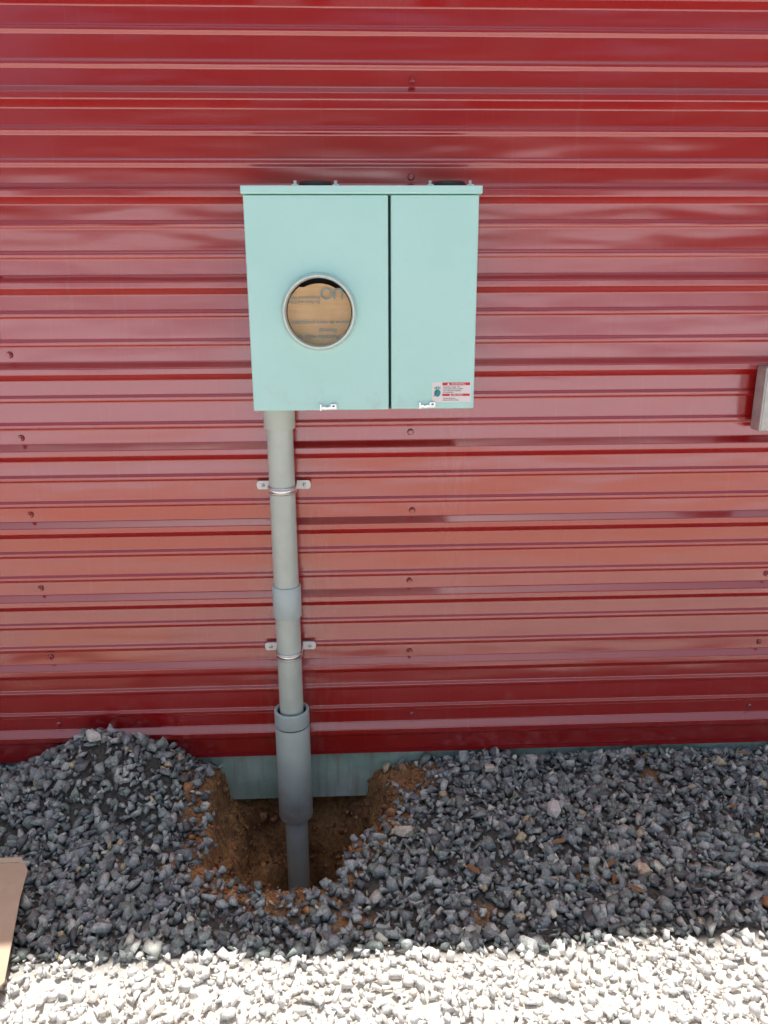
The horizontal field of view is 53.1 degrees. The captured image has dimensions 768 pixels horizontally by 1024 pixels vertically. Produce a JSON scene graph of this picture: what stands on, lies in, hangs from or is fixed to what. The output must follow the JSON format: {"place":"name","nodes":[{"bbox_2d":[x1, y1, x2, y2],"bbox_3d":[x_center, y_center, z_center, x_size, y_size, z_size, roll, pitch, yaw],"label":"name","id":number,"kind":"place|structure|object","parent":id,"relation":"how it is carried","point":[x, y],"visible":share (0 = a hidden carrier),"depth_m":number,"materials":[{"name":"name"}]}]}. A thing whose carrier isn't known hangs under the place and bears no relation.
{"place":"outdoors","nodes":[
{"label":"outdoors","id":0,"kind":"place"},
{"bbox_2d":[0,723,767,970],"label":"dark gravel","id":1,"kind":"structure","parent":0,"point":[599,916],"depth_m":2.09,"materials":[{"name":"grey gravel"}]},
{"bbox_2d":[86,729,101,741],"bbox_3d":[-0.880,0.676,2.329,0.037,0.037,0.049,-10,19,-31],"label":"rock","id":2,"kind":"object","parent":1,"relation":"on","point":[92,735],"visible":1,"depth_m":2.31,"materials":[{"name":"white stone"}]},
{"bbox_2d":[395,825,413,836],"bbox_3d":[0.057,0.902,2.175,0.053,0.033,0.030,8,18,28],"label":"rock","id":3,"kind":"object","parent":1,"relation":"on","point":[404,831],"visible":1,"depth_m":2.17,"materials":[{"name":"beige stone"}]},
{"bbox_2d":[485,764,494,772],"bbox_3d":[0.333,0.806,2.422,0.035,0.024,0.030,-1,16,-2],"label":"rock","id":4,"kind":"object","parent":1,"relation":"on","point":[489,767],"visible":1,"depth_m":2.41,"materials":[{"name":"beige stone"}]},
{"bbox_2d":[526,754,537,761],"bbox_3d":[0.481,0.800,2.497,0.033,0.025,0.043,-7,17,-23],"label":"rock","id":5,"kind":"object","parent":1,"relation":"on","point":[531,757],"visible":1,"depth_m":2.49,"materials":[{"name":"grey stone"}]},
{"bbox_2d":[547,800,560,817],"bbox_3d":[0.490,0.862,2.228,0.039,0.034,0.050,-1,16,-2],"label":"rock","id":6,"kind":"object","parent":1,"relation":"on","point":[553,808],"visible":1,"depth_m":2.22,"materials":[{"name":"white stone"}]},
{"bbox_2d":[638,862,650,877],"bbox_3d":[0.688,0.951,2.043,0.037,0.034,0.047,-1,16,-2],"label":"rock","id":7,"kind":"object","parent":1,"relation":"on","point":[644,869],"visible":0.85,"depth_m":2.03,"materials":[{"name":"beige stone"}]},
{"bbox_2d":[0,737,767,1023],"bbox_3d":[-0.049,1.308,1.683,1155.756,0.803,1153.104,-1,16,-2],"label":"ground","id":8,"kind":"structure","parent":0,"point":[330,811],"depth_m":1.93,"materials":[{"name":"grey gravel"}]},
{"bbox_2d":[174,759,439,919],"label":"dirt clods","id":9,"kind":"object","parent":8,"relation":"on","point":[390,812],"visible":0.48,"depth_m":2.39,"materials":[{"name":"brown soil"}]},
{"bbox_2d":[0,741,767,798],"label":"foundation","id":10,"kind":"object","parent":8,"relation":"on","point":[256,777],"visible":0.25,"depth_m":2.54,"materials":[{"name":"concrete"}]},
{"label":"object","id":11,"kind":"object","parent":10,"relation":"on","visible":0},
{"bbox_2d":[0,0,767,758],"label":"wall cladding","id":12,"kind":"structure","parent":11,"relation":"attached to","point":[574,546],"depth_m":2.18,"materials":[{"name":"red paint"}]},
{"bbox_2d":[257,480,310,495],"bbox_3d":[-0.289,-0.069,2.192,0.156,0.025,0.105,-1,16,-2],"label":"pipe strap","id":13,"kind":"object","parent":12,"relation":"attached to","point":[303,484],"visible":0.98,"depth_m":2.19,"materials":[{"name":"metal"}]},
{"bbox_2d":[263,411,309,890],"bbox_3d":[-0.285,0.574,2.365,0.087,1.835,0.087,-1,16,-2],"label":"conduit pipe","id":14,"kind":"object","parent":12,"relation":"attached to","point":[279,426],"visible":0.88,"depth_m":2.23,"materials":[{"name":"grey plastic"}]},
{"bbox_2d":[274,702,312,823],"bbox_3d":[-0.284,0.789,2.426,0.108,0.379,0.108,-1,16,-2],"label":"expansion sleeve","id":15,"kind":"object","parent":14,"relation":"attached to","point":[293,753],"visible":0.81,"depth_m":2.38,"materials":[{"name":"plastic"}]},
{"bbox_2d":[265,641,315,661],"bbox_3d":[-0.286,0.423,2.333,0.156,0.025,0.105,-1,16,-2],"label":"pipe strap","id":16,"kind":"object","parent":12,"relation":"attached to","point":[295,657],"visible":0.97,"depth_m":2.35,"materials":[{"name":"metal"}]},
{"bbox_2d":[240,180,482,410],"bbox_3d":[-0.055,-0.557,2.010,0.593,0.566,0.166,-1,16,-2],"label":"electric meter box","id":17,"kind":"object","parent":12,"relation":"attached to","point":[361,297],"visible":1,"depth_m":1.96,"materials":[{"name":"green metal"}]},
{"bbox_2d":[390,195,478,408],"bbox_3d":[0.127,-0.531,1.979,0.219,0.528,0.024,-1,16,-2],"label":"breaker door","id":18,"kind":"structure","parent":17,"relation":"in","point":[434,238],"depth_m":1.96,"materials":[{"name":"green metal"}]},
{"bbox_2d":[0,738,767,762],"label":"base trim","id":19,"kind":"structure","parent":12,"relation":"attached to","point":[472,747],"depth_m":2.51,"materials":[{"name":"red paint"}]},
{"bbox_2d":[6,76,767,726],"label":"cladding screws","id":20,"kind":"object","parent":12,"relation":"attached to","point":[410,432],"visible":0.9,"depth_m":2.28,"materials":[{"name":"red paint"}]},
{"bbox_2d":[9,76,766,724],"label":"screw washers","id":21,"kind":"object","parent":12,"relation":"attached to","point":[409,508],"visible":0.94,"depth_m":2.30,"materials":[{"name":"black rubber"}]},
{"bbox_2d":[750,366,767,430],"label":"junction box","id":22,"kind":"object","parent":12,"relation":"attached to","point":[759,419],"visible":1,"depth_m":2.18,"materials":[{"name":"metal"}]},
{"bbox_2d":[171,751,747,892],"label":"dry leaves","id":23,"kind":"object","parent":8,"relation":"on","point":[559,840],"visible":1,"depth_m":2.06,"materials":[{"name":"brown plant"}]},
{"bbox_2d":[761,896,767,907],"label":"rock","id":24,"kind":"object","parent":8,"relation":"on","point":[764,900],"visible":1,"depth_m":1.92,"materials":[{"name":"brown stone"}]},
{"bbox_2d":[0,928,767,1023],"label":"pale gravel","id":25,"kind":"structure","parent":0,"point":[725,1011],"depth_m":1.71,"materials":[{"name":"white gravel"}]},
{"bbox_2d":[0,857,27,986],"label":"cardboard sheet","id":26,"kind":"object","parent":25,"relation":"on","point":[13,875],"visible":1,"depth_m":1.91,"materials":[{"name":"beige cardboard"}]}
]}

